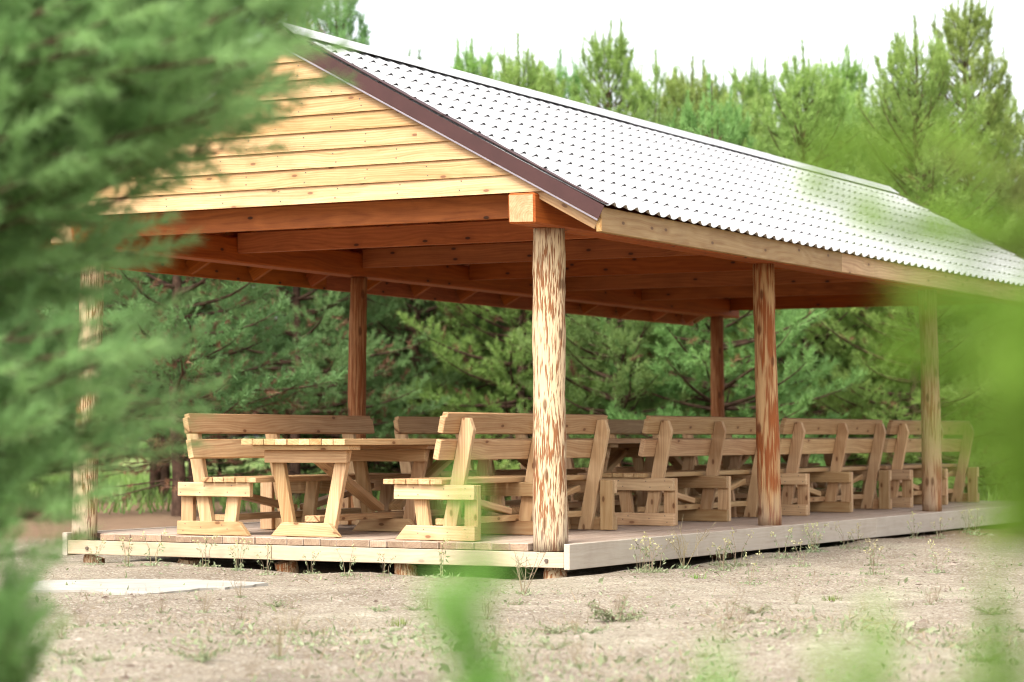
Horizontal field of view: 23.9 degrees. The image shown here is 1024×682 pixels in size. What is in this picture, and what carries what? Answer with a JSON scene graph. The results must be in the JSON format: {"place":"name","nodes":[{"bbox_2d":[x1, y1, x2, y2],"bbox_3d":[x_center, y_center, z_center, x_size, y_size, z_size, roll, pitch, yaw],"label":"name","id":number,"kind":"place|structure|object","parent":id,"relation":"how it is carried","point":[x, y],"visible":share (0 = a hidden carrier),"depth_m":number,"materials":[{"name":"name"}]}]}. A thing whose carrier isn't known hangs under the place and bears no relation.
{"place":"outdoors","nodes":[
{"label":"outdoors","id":0,"kind":"place"},
{"bbox_2d":[5,467,1014,514],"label":"grass","id":1,"kind":"structure","parent":0,"point":[257,486],"depth_m":37.54,"materials":[{"name":"green plant"}]},
{"bbox_2d":[0,439,1023,681],"bbox_3d":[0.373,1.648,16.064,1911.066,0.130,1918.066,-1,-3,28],"label":"ground","id":2,"kind":"structure","parent":0,"point":[190,670],"depth_m":14.07,"materials":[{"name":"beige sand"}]},
{"bbox_2d":[0,531,79,681],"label":"pine sapling","id":3,"kind":"object","parent":2,"relation":"on","point":[16,629],"visible":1,"depth_m":4.55,"materials":[{"name":"green plant"}]},
{"bbox_2d":[48,643,84,655],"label":"leafy weed","id":4,"kind":"object","parent":2,"relation":"on","point":[61,653],"visible":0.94,"depth_m":10.95,"materials":[{"name":"green plant"}]},
{"bbox_2d":[78,650,115,660],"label":"leafy weed","id":5,"kind":"object","parent":2,"relation":"on","point":[99,657],"visible":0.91,"depth_m":10.73,"materials":[{"name":"green plant"}]},
{"bbox_2d":[0,270,230,502],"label":"pine tree","id":6,"kind":"object","parent":2,"relation":"on","point":[170,282],"visible":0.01,"depth_m":36.38,"materials":[{"name":"green plant"}]},
{"bbox_2d":[117,536,141,566],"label":"flowering weed","id":7,"kind":"object","parent":2,"relation":"on","point":[128,564],"visible":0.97,"depth_m":18.52,"materials":[{"name":"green plant"}]},
{"bbox_2d":[17,579,267,594],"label":"concrete slab","id":8,"kind":"structure","parent":2,"relation":"on","point":[118,586],"depth_m":16.15,"materials":[{"name":"white concrete"}]},
{"bbox_2d":[28,281,266,494],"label":"pine tree","id":9,"kind":"object","parent":2,"relation":"on","point":[154,474],"visible":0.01,"depth_m":41.84,"materials":[{"name":"green plant"}]},
{"bbox_2d":[139,529,169,565],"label":"flowering weed","id":10,"kind":"object","parent":2,"relation":"on","point":[156,561],"visible":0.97,"depth_m":18.59,"materials":[{"name":"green plant"}]},
{"bbox_2d":[58,275,267,496],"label":"pine tree","id":11,"kind":"object","parent":2,"relation":"on","point":[165,472],"depth_m":40.35,"materials":[{"name":"green plant"}]},
{"bbox_2d":[0,0,362,570],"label":"pine tree","id":12,"kind":"object","parent":2,"relation":"on","point":[97,97],"visible":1,"depth_m":6.78,"materials":[{"name":"green plant"}]},
{"bbox_2d":[36,40,347,515],"bbox_3d":[-4.249,-1.612,30.658,4.475,7.867,4.435,-1,-3,28],"label":"pine tree","id":13,"kind":"object","parent":2,"relation":"on","point":[247,390],"visible":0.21,"depth_m":30.12,"materials":[{"name":"green plant"}]},
{"bbox_2d":[164,637,232,662],"bbox_3d":[-1.376,1.359,10.563,0.247,0.120,0.314,2,-3,-40],"label":"leafy weed","id":14,"kind":"object","parent":2,"relation":"on","point":[202,657],"visible":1,"depth_m":10.57,"materials":[{"name":"green plant"}]},
{"bbox_2d":[69,269,331,501],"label":"pine tree","id":15,"kind":"object","parent":2,"relation":"on","point":[164,276],"visible":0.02,"depth_m":37.31,"materials":[{"name":"green plant"}]},
{"bbox_2d":[192,535,220,566],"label":"flowering weed","id":16,"kind":"object","parent":2,"relation":"on","point":[206,564],"visible":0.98,"depth_m":18.50,"materials":[{"name":"green plant"}]},
{"bbox_2d":[195,579,223,612],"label":"dry weed","id":17,"kind":"object","parent":2,"relation":"on","point":[199,611],"visible":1,"depth_m":13.66,"materials":[{"name":"beige plant"}]},
{"bbox_2d":[170,414,269,481],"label":"pine tree","id":18,"kind":"object","parent":2,"relation":"on","point":[219,466],"visible":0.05,"depth_m":42.74,"materials":[{"name":"green plant"}]},
{"bbox_2d":[222,539,251,570],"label":"flowering weed","id":19,"kind":"object","parent":2,"relation":"on","point":[236,568],"visible":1,"depth_m":18.28,"materials":[{"name":"green plant"}]},
{"bbox_2d":[252,542,278,574],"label":"flowering weed","id":20,"kind":"object","parent":2,"relation":"on","point":[265,572],"visible":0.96,"depth_m":18.08,"materials":[{"name":"green plant"}]},
{"bbox_2d":[250,600,299,659],"bbox_3d":[-1.018,1.312,10.978,0.196,0.292,0.373,-1,-2,21],"label":"dry weed","id":21,"kind":"object","parent":2,"relation":"on","point":[279,654],"visible":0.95,"depth_m":10.94,"materials":[{"name":"beige plant"}]},
{"bbox_2d":[208,1,384,468],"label":"pine tree","id":22,"kind":"object","parent":2,"relation":"on","point":[301,293],"depth_m":41.78,"materials":[{"name":"green plant"}]},
{"bbox_2d":[266,401,331,474],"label":"pine tree","id":23,"kind":"object","parent":2,"relation":"on","point":[313,470],"visible":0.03,"depth_m":41.78,"materials":[{"name":"green plant"}]},
{"bbox_2d":[180,13,451,503],"bbox_3d":[-3.120,-1.279,36.101,4.338,7.626,4.299,2,-3,-43],"label":"pine tree","id":24,"kind":"object","parent":2,"relation":"on","point":[314,404],"visible":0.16,"depth_m":35.58,"materials":[{"name":"green plant"}]},
{"bbox_2d":[186,0,469,474],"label":"pine tree","id":25,"kind":"object","parent":2,"relation":"on","point":[340,31],"visible":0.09,"depth_m":41.00,"materials":[{"name":"green plant"}]},
{"bbox_2d":[333,544,361,576],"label":"flowering weed","id":26,"kind":"object","parent":2,"relation":"on","point":[350,570],"visible":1,"depth_m":17.76,"materials":[{"name":"green plant"}]},
{"bbox_2d":[251,289,470,472],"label":"pine tree","id":27,"kind":"object","parent":2,"relation":"on","point":[328,324],"visible":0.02,"depth_m":39.92,"materials":[{"name":"green plant"}]},
{"bbox_2d":[378,628,426,639],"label":"leafy weed","id":28,"kind":"object","parent":2,"relation":"on","point":[411,637],"visible":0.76,"depth_m":12.11,"materials":[{"name":"green plant"}]},
{"bbox_2d":[308,58,502,470],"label":"pine tree","id":29,"kind":"object","parent":2,"relation":"on","point":[392,465],"visible":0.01,"depth_m":42.15,"materials":[{"name":"green plant"}]},
{"bbox_2d":[289,47,528,470],"bbox_3d":[-1.431,-1.033,38.044,4.341,7.295,3.860,0,-2,-12],"label":"pine tree","id":30,"kind":"object","parent":2,"relation":"on","point":[389,326],"visible":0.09,"depth_m":37.45,"materials":[{"name":"green plant"}]},
{"bbox_2d":[422,537,460,577],"bbox_3d":[-0.518,1.559,17.395,0.255,0.321,0.250,-2,-3,38],"label":"flowering weed","id":31,"kind":"object","parent":2,"relation":"on","point":[441,566],"visible":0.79,"depth_m":17.39,"materials":[{"name":"green plant"}]},
{"bbox_2d":[367,298,532,472],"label":"pine tree","id":32,"kind":"object","parent":2,"relation":"on","point":[492,389],"visible":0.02,"depth_m":39.78,"materials":[{"name":"green plant"}]},
{"bbox_2d":[422,34,500,413],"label":"pine tree","id":33,"kind":"object","parent":2,"relation":"on","point":[473,63],"visible":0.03,"depth_m":44.02,"materials":[{"name":"green plant"}]},
{"bbox_2d":[412,455,524,681],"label":"pine sapling","id":34,"kind":"object","parent":2,"relation":"on","point":[467,644],"visible":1,"depth_m":1.68,"materials":[{"name":"green plant"}]},
{"bbox_2d":[481,589,500,619],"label":"dry weed","id":35,"kind":"object","parent":2,"relation":"on","point":[487,617],"visible":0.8,"depth_m":13.42,"materials":[{"name":"beige plant"}]},
{"bbox_2d":[1,273,990,467],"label":"distant wood","id":36,"kind":"object","parent":2,"relation":"on","point":[141,447],"visible":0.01,"depth_m":61.72,"materials":[{"name":"green plant"}]},
{"bbox_2d":[0,542,1023,681],"bbox_3d":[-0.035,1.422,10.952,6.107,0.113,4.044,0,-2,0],"label":"ground cover","id":37,"kind":"object","parent":2,"relation":"on","point":[77,671],"visible":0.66,"depth_m":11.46,"materials":[{"name":"green plant"}]},
{"bbox_2d":[384,30,647,470],"bbox_3d":[-0.007,-1.093,36.608,4.364,7.303,4.221,2,-3,-44],"label":"pine tree","id":38,"kind":"object","parent":2,"relation":"on","point":[535,81],"visible":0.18,"depth_m":36.17,"materials":[{"name":"green plant"}]},
{"bbox_2d":[436,51,599,462],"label":"pine tree","id":39,"kind":"object","parent":2,"relation":"on","point":[563,80],"visible":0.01,"depth_m":43.08,"materials":[{"name":"green plant"}]},
{"bbox_2d":[501,532,548,595],"bbox_3d":[0.132,1.425,15.456,0.222,0.436,0.396,2,-3,-38],"label":"dry weed","id":40,"kind":"object","parent":2,"relation":"on","point":[523,591],"visible":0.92,"depth_m":15.49,"materials":[{"name":"beige plant"}]},
{"bbox_2d":[34,24,1023,578],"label":"picnic pavilion","id":41,"kind":"structure","parent":2,"relation":"on","point":[402,176],"depth_m":19.59,"materials":[{"name":"brown wood"}]},
{"bbox_2d":[177,413,410,535],"bbox_3d":[-1.703,1.079,19.890,0.765,0.947,2.744,-1,-3,28],"label":"picnic bench","id":42,"kind":"object","parent":41,"relation":"on","point":[202,488],"visible":0.7,"depth_m":19.33,"materials":[{"name":"brown wood"}]},
{"bbox_2d":[241,438,497,536],"bbox_3d":[-1.020,1.166,19.589,0.945,0.750,2.761,-1,-3,28],"label":"picnic table","id":43,"kind":"object","parent":41,"relation":"on","point":[332,458],"visible":0.73,"depth_m":18.73,"materials":[{"name":"brown wood"}]},
{"bbox_2d":[391,416,585,515],"bbox_3d":[-0.197,1.190,22.690,0.765,0.947,2.744,-1,-3,29],"label":"picnic bench","id":44,"kind":"object","parent":41,"relation":"on","point":[404,426],"visible":0.16,"depth_m":21.95,"materials":[{"name":"brown wood"}]},
{"bbox_2d":[383,412,617,540],"bbox_3d":[-0.053,1.042,18.943,0.765,0.947,2.744,-1,-3,28],"label":"picnic bench","id":45,"kind":"object","parent":41,"relation":"on","point":[466,447],"visible":0.72,"depth_m":18.70,"materials":[{"name":"brown wood"}]},
{"bbox_2d":[455,438,678,516],"bbox_3d":[0.559,1.282,22.519,0.945,0.750,2.761,-1,-3,28],"label":"picnic table","id":46,"kind":"object","parent":41,"relation":"on","point":[618,450],"visible":0.23,"depth_m":23.13,"materials":[{"name":"brown wood"}]},
{"bbox_2d":[566,419,706,511],"bbox_3d":[1.318,1.301,25.507,0.765,0.947,2.744,-1,-3,29],"label":"picnic bench","id":47,"kind":"object","parent":41,"relation":"on","point":[624,427],"visible":0.07,"depth_m":25.53,"materials":[{"name":"brown wood"}]},
{"bbox_2d":[601,415,757,525],"bbox_3d":[1.603,1.161,21.978,0.765,0.947,2.744,-1,-3,28],"label":"picnic bench","id":48,"kind":"object","parent":41,"relation":"on","point":[659,481],"visible":0.77,"depth_m":21.73,"materials":[{"name":"brown wood"}]},
{"bbox_2d":[632,438,785,512],"bbox_3d":[2.056,1.390,25.255,0.945,0.750,2.761,-1,-3,28],"label":"picnic table","id":49,"kind":"object","parent":41,"relation":"on","point":[728,462],"visible":0.1,"depth_m":25.01,"materials":[{"name":"brown wood"}]},
{"bbox_2d":[682,424,819,494],"bbox_3d":[2.791,1.409,28.232,0.765,0.947,2.744,-1,-3,28],"label":"picnic bench","id":50,"kind":"object","parent":41,"relation":"on","point":[742,489],"visible":0.06,"depth_m":28.01,"materials":[{"name":"brown wood"}]},
{"bbox_2d":[751,453,870,503],"bbox_3d":[3.526,1.498,27.982,0.945,0.750,2.761,-1,-3,28],"label":"picnic table","id":51,"kind":"object","parent":41,"relation":"on","point":[805,459],"visible":0.02,"depth_m":27.99,"materials":[{"name":"brown wood"}]},
{"bbox_2d":[734,418,891,515],"bbox_3d":[3.083,1.266,24.628,0.765,0.947,2.744,-1,-3,29],"label":"picnic bench","id":52,"kind":"object","parent":41,"relation":"on","point":[809,498],"visible":0.82,"depth_m":24.53,"materials":[{"name":"brown wood"}]},
{"bbox_2d":[843,420,979,507],"bbox_3d":[4.530,1.373,27.323,0.765,0.947,2.744,-1,-3,28],"label":"picnic bench","id":53,"kind":"object","parent":41,"relation":"on","point":[909,495],"visible":0.52,"depth_m":26.78,"materials":[{"name":"brown wood"}]},
{"bbox_2d":[531,638,572,649],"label":"leafy weed","id":54,"kind":"object","parent":2,"relation":"on","point":[557,647],"visible":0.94,"depth_m":11.28,"materials":[{"name":"green plant"}]},
{"bbox_2d":[528,620,577,633],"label":"leafy weed","id":55,"kind":"object","parent":2,"relation":"on","point":[554,630],"visible":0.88,"depth_m":12.41,"materials":[{"name":"green plant"}]},
{"bbox_2d":[513,47,593,459],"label":"pine tree","id":56,"kind":"object","parent":2,"relation":"on","point":[560,73],"visible":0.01,"depth_m":44.53,"materials":[{"name":"green plant"}]},
{"bbox_2d":[462,80,687,465],"bbox_3d":[0.904,-0.840,40.118,4.224,7.068,4.085,2,-3,-34],"label":"pine tree","id":57,"kind":"object","parent":2,"relation":"on","point":[530,401],"visible":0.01,"depth_m":39.54,"materials":[{"name":"green plant"}]},
{"bbox_2d":[560,629,593,667],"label":"dry weed","id":58,"kind":"object","parent":2,"relation":"on","point":[581,665],"visible":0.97,"depth_m":10.50,"materials":[{"name":"beige plant"}]},
{"bbox_2d":[514,16,657,388],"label":"pine tree","id":59,"kind":"object","parent":2,"relation":"on","point":[613,65],"visible":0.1,"depth_m":43.03,"materials":[{"name":"green plant"}]},
{"bbox_2d":[569,623,610,633],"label":"leafy weed","id":60,"kind":"object","parent":2,"relation":"on","point":[582,630],"visible":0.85,"depth_m":12.49,"materials":[{"name":"green plant"}]},
{"bbox_2d":[585,595,646,621],"bbox_3d":[0.588,1.516,13.567,0.327,0.155,0.512,0,-2,6],"label":"leafy weed","id":61,"kind":"object","parent":2,"relation":"on","point":[607,614],"visible":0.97,"depth_m":13.47,"materials":[{"name":"green plant"}]},
{"bbox_2d":[496,314,749,469],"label":"pine tree","id":62,"kind":"object","parent":2,"relation":"on","point":[635,336],"visible":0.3,"depth_m":34.36,"materials":[{"name":"green plant"}]},
{"bbox_2d":[624,539,662,572],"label":"flowering weed","id":63,"kind":"object","parent":2,"relation":"on","point":[640,569],"visible":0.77,"depth_m":17.81,"materials":[{"name":"green plant"}]},
{"bbox_2d":[632,535,666,572],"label":"flowering weed","id":64,"kind":"object","parent":2,"relation":"on","point":[649,571],"visible":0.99,"depth_m":17.37,"materials":[{"name":"green plant"}]},
{"bbox_2d":[616,47,689,129],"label":"pine tree","id":65,"kind":"object","parent":2,"relation":"on","point":[656,69],"visible":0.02,"depth_m":45.02,"materials":[{"name":"green plant"}]},
{"bbox_2d":[641,531,673,572],"bbox_3d":[1.049,1.574,17.965,0.244,0.313,0.249,-2,-3,39],"label":"flowering weed","id":66,"kind":"object","parent":2,"relation":"on","point":[647,555],"visible":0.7,"depth_m":17.98,"materials":[{"name":"green plant"}]},
{"bbox_2d":[580,93,750,437],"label":"pine tree","id":67,"kind":"object","parent":2,"relation":"on","point":[664,119],"visible":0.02,"depth_m":40.03,"materials":[{"name":"green plant"}]},
{"bbox_2d":[598,54,751,462],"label":"pine tree","id":68,"kind":"object","parent":2,"relation":"on","point":[695,96],"visible":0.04,"depth_m":41.96,"materials":[{"name":"green plant"}]},
{"bbox_2d":[664,519,715,568],"bbox_3d":[1.356,1.550,18.515,0.407,0.439,0.342,0,-2,10],"label":"dry weed","id":69,"kind":"object","parent":2,"relation":"on","point":[683,565],"visible":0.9,"depth_m":18.53,"materials":[{"name":"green plant"}]},
{"bbox_2d":[693,633,744,681],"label":"pine sapling","id":70,"kind":"object","parent":2,"relation":"on","point":[717,661],"visible":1,"depth_m":1.54,"materials":[{"name":"green plant"}]},
{"bbox_2d":[572,68,868,465],"bbox_3d":[3.093,-0.727,34.458,4.247,6.421,4.184,2,-3,-39],"label":"pine tree","id":71,"kind":"object","parent":2,"relation":"on","point":[797,325],"visible":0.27,"depth_m":34.26,"materials":[{"name":"green plant"}]},
{"bbox_2d":[665,56,777,366],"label":"pine tree","id":72,"kind":"object","parent":2,"relation":"on","point":[724,86],"visible":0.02,"depth_m":43.27,"materials":[{"name":"green plant"}]},
{"bbox_2d":[704,534,738,571],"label":"flowering weed","id":73,"kind":"object","parent":2,"relation":"on","point":[721,568],"visible":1,"depth_m":18.30,"materials":[{"name":"green plant"}]},
{"bbox_2d":[713,604,739,642],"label":"dry weed","id":74,"kind":"object","parent":2,"relation":"on","point":[724,641],"visible":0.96,"depth_m":11.73,"materials":[{"name":"beige plant"}]},
{"bbox_2d":[713,590,744,619],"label":"dry weed","id":75,"kind":"object","parent":2,"relation":"on","point":[729,617],"visible":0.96,"depth_m":13.13,"materials":[{"name":"beige plant"}]},
{"bbox_2d":[719,527,753,566],"bbox_3d":[1.742,1.621,18.923,0.255,0.320,0.249,0,-2,-11],"label":"flowering weed","id":76,"kind":"object","parent":2,"relation":"on","point":[735,561],"visible":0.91,"depth_m":18.92,"materials":[{"name":"green plant"}]},
{"bbox_2d":[739,549,767,584],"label":"flowering weed","id":77,"kind":"object","parent":2,"relation":"on","point":[747,582],"visible":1,"depth_m":16.56,"materials":[{"name":"green plant"}]},
{"bbox_2d":[732,603,774,613],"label":"leafy weed","id":78,"kind":"object","parent":2,"relation":"on","point":[748,608],"visible":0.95,"depth_m":13.44,"materials":[{"name":"green plant"}]},
{"bbox_2d":[671,75,837,462],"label":"pine tree","id":79,"kind":"object","parent":2,"relation":"on","point":[757,128],"visible":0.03,"depth_m":40.42,"materials":[{"name":"green plant"}]},
{"bbox_2d":[722,54,800,355],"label":"pine tree","id":80,"kind":"object","parent":2,"relation":"on","point":[752,84],"visible":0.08,"depth_m":44.04,"materials":[{"name":"green plant"}]},
{"bbox_2d":[769,527,799,558],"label":"flowering weed","id":81,"kind":"object","parent":2,"relation":"on","point":[781,555],"visible":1,"depth_m":19.59,"materials":[{"name":"green plant"}]},
{"bbox_2d":[679,37,921,489],"bbox_3d":[4.571,-1.107,38.185,4.458,7.460,4.312,0,-2,12],"label":"pine tree","id":82,"kind":"object","parent":2,"relation":"on","point":[789,109],"visible":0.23,"depth_m":37.73,"materials":[{"name":"green plant"}]},
{"bbox_2d":[789,539,812,567],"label":"flowering weed","id":83,"kind":"object","parent":2,"relation":"on","point":[806,565],"visible":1,"depth_m":18.56,"materials":[{"name":"green plant"}]},
{"bbox_2d":[752,78,860,488],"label":"pine tree","id":84,"kind":"object","parent":2,"relation":"on","point":[797,128],"visible":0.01,"depth_m":43.05,"materials":[{"name":"green plant"}]},
{"bbox_2d":[747,65,881,380],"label":"pine tree","id":85,"kind":"object","parent":2,"relation":"on","point":[849,99],"visible":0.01,"depth_m":42.38,"materials":[{"name":"green plant"}]},
{"bbox_2d":[800,522,828,552],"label":"flowering weed","id":86,"kind":"object","parent":2,"relation":"on","point":[815,550],"visible":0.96,"depth_m":20.93,"materials":[{"name":"green plant"}]},
{"bbox_2d":[794,589,908,681],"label":"pine sapling","id":87,"kind":"object","parent":2,"relation":"on","point":[831,662],"visible":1,"depth_m":1.59,"materials":[{"name":"green plant"}]},
{"bbox_2d":[753,92,982,483],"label":"pine tree","id":88,"kind":"object","parent":2,"relation":"on","point":[853,112],"visible":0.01,"depth_m":40.26,"materials":[{"name":"green plant"}]},
{"bbox_2d":[860,546,888,575],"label":"flowering weed","id":89,"kind":"object","parent":2,"relation":"on","point":[875,573],"visible":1,"depth_m":17.32,"materials":[{"name":"green plant"}]},
{"bbox_2d":[817,42,941,332],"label":"pine tree","id":90,"kind":"object","parent":2,"relation":"on","point":[845,71],"visible":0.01,"depth_m":45.06,"materials":[{"name":"green plant"}]},
{"bbox_2d":[773,108,1023,574],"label":"pine tree","id":91,"kind":"object","parent":2,"relation":"on","point":[1004,391],"visible":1,"depth_m":1.69,"materials":[{"name":"green plant"}]},
{"bbox_2d":[796,12,1019,491],"bbox_3d":[6.241,-1.261,37.191,4.448,7.696,4.599,2,-3,-43],"label":"pine tree","id":92,"kind":"object","parent":2,"relation":"on","point":[939,59],"visible":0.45,"depth_m":36.74,"materials":[{"name":"green plant"}]},
{"bbox_2d":[818,106,1014,486],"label":"pine tree","id":93,"kind":"object","parent":2,"relation":"on","point":[984,484],"visible":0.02,"depth_m":40.99,"materials":[{"name":"green plant"}]},
{"bbox_2d":[850,65,995,484],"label":"pine tree","id":94,"kind":"object","parent":2,"relation":"on","point":[922,174],"visible":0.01,"depth_m":42.81,"materials":[{"name":"green plant"}]},
{"bbox_2d":[924,539,950,573],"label":"flowering weed","id":95,"kind":"object","parent":2,"relation":"on","point":[937,571],"visible":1,"depth_m":18.13,"materials":[{"name":"green plant"}]},
{"bbox_2d":[856,0,1023,492],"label":"pine tree","id":96,"kind":"object","parent":2,"relation":"on","point":[997,101],"visible":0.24,"depth_m":38.91,"materials":[{"name":"green plant"}]},
{"bbox_2d":[937,637,975,647],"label":"leafy weed","id":97,"kind":"object","parent":2,"relation":"on","point":[949,643],"visible":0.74,"depth_m":11.46,"materials":[{"name":"green plant"}]},
{"bbox_2d":[938,567,1023,681],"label":"pine sapling","id":98,"kind":"object","parent":2,"relation":"on","point":[993,641],"visible":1,"depth_m":1.64,"materials":[{"name":"green plant"}]},
{"bbox_2d":[944,123,1023,478],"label":"pine tree","id":99,"kind":"object","parent":2,"relation":"on","point":[1021,129],"visible":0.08,"depth_m":37.79,"materials":[{"name":"green plant"}]},
{"bbox_2d":[954,85,1023,486],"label":"pine tree","id":100,"kind":"object","parent":2,"relation":"on","point":[1011,109],"visible":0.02,"depth_m":45.89,"materials":[{"name":"green plant"}]},
{"bbox_2d":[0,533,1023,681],"bbox_3d":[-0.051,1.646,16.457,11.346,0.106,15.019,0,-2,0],"label":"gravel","id":101,"kind":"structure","parent":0,"point":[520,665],"depth_m":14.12,"materials":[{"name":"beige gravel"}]},
{"bbox_2d":[6,0,1023,438],"label":"sky","id":102,"kind":"structure","parent":0,"point":[725,32],"materials":[{"name":"white"}]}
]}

